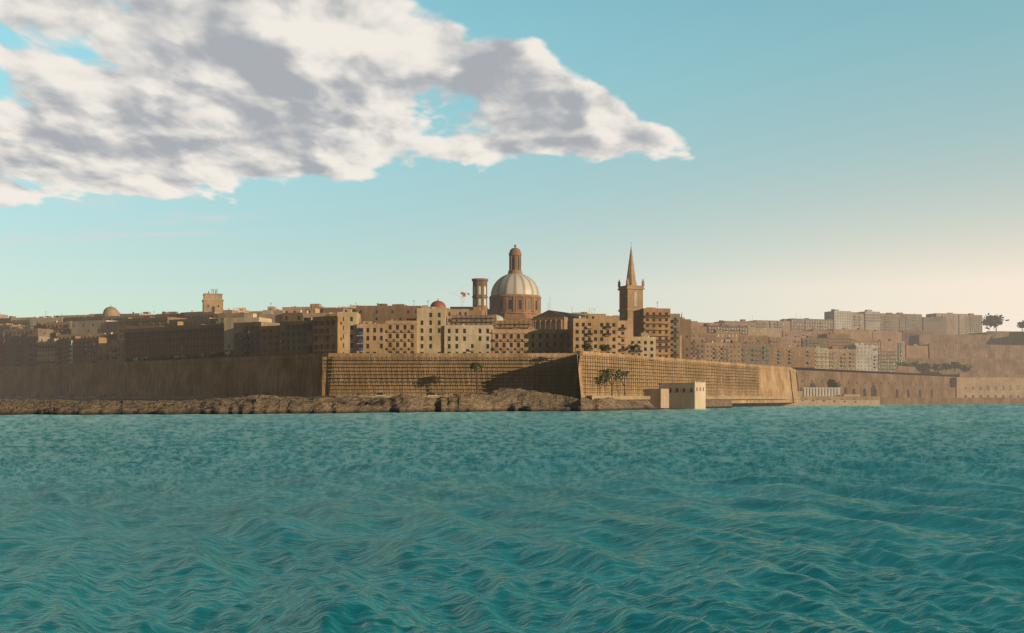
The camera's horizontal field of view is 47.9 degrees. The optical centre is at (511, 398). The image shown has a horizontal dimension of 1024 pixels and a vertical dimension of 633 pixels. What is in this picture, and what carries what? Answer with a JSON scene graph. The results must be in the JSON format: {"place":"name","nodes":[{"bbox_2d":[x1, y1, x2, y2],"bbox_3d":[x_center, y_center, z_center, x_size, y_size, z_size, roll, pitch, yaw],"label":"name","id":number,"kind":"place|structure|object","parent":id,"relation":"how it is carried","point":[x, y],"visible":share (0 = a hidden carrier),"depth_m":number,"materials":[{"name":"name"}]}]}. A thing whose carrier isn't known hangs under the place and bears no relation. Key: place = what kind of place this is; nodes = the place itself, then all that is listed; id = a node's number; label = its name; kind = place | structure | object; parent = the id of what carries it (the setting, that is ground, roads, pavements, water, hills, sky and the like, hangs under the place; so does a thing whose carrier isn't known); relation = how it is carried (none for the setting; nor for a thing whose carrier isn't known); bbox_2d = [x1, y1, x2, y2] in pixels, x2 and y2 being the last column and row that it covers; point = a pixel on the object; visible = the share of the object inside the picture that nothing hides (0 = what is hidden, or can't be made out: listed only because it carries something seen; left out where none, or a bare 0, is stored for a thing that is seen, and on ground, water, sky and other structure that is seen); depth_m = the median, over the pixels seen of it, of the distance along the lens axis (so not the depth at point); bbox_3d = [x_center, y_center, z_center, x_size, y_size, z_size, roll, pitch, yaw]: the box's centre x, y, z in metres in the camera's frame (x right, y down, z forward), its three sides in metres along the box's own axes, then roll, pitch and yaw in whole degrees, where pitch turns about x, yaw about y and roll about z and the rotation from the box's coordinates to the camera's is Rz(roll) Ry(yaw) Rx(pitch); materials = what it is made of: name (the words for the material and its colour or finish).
{"place":"outdoors","nodes":[
{"label":"outdoors","id":0,"kind":"place"},
{"bbox_2d":[0,388,731,414],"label":"shore rock","id":1,"kind":"object","parent":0,"point":[508,399],"visible":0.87,"depth_m":380.91,"materials":[{"name":"brown stone"}]},
{"bbox_2d":[0,351,798,402],"bbox_3d":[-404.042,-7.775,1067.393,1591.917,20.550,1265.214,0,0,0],"label":"bastion walls","id":2,"kind":"structure","parent":0,"point":[295,375],"depth_m":493.17,"materials":[{"name":"stone"}]},
{"bbox_2d":[0,300,981,371],"bbox_3d":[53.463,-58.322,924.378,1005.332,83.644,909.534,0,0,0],"label":"city buildings","id":3,"kind":"structure","parent":2,"relation":"on","point":[867,340],"depth_m":597.88,"materials":[{"name":"stone"}]},
{"bbox_2d":[103,287,681,318],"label":"rooftop towers","id":4,"kind":"structure","parent":3,"relation":"on","point":[212,301],"depth_m":694.91,"materials":[{"name":"stone"}]},
{"bbox_2d":[472,245,540,319],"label":"domed church","id":5,"kind":"structure","parent":3,"relation":"on","point":[515,294],"depth_m":651.81,"materials":[{"name":"stone"}]},
{"bbox_2d":[533,247,644,336],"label":"church","id":6,"kind":"structure","parent":3,"relation":"on","point":[630,296],"depth_m":565.04,"materials":[{"name":"stone"}]},
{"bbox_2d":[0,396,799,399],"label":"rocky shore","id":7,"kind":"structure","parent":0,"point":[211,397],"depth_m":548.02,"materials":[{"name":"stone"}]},
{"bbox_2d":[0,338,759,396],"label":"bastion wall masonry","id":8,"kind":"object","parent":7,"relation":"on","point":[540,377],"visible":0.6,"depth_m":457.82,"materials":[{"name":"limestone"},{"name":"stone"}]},
{"bbox_2d":[0,411,1023,632],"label":"sea water","id":9,"kind":"structure","parent":0,"point":[675,522],"depth_m":40.94,"materials":[{"name":"teal liquid"}]},
{"bbox_2d":[0,0,1023,332],"label":"sky","id":10,"kind":"structure","parent":0,"point":[774,160],"materials":[{"name":"blue"}]},
{"bbox_2d":[613,404,1023,410],"bbox_3d":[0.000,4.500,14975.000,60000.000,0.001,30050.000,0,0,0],"label":"quay","id":11,"kind":"structure","parent":0,"point":[964,407],"depth_m":508.26,"materials":[{"name":"beige stone"}]},
{"bbox_2d":[643,331,1023,408],"bbox_3d":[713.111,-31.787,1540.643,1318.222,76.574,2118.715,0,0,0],"label":"waterfront buildings","id":12,"kind":"structure","parent":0,"point":[995,361],"depth_m":946.96,"materials":[{"name":"stone"}]},
{"bbox_2d":[124,313,1023,395],"bbox_3d":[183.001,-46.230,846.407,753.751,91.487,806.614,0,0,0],"label":"tree foliage","id":13,"kind":"object","parent":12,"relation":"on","point":[991,320],"visible":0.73,"depth_m":558.39,"materials":[{"name":"plant"}]},
{"bbox_2d":[802,380,948,399],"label":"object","id":14,"kind":"object","parent":12,"relation":"on","point":[897,393],"visible":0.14,"depth_m":856.32,"materials":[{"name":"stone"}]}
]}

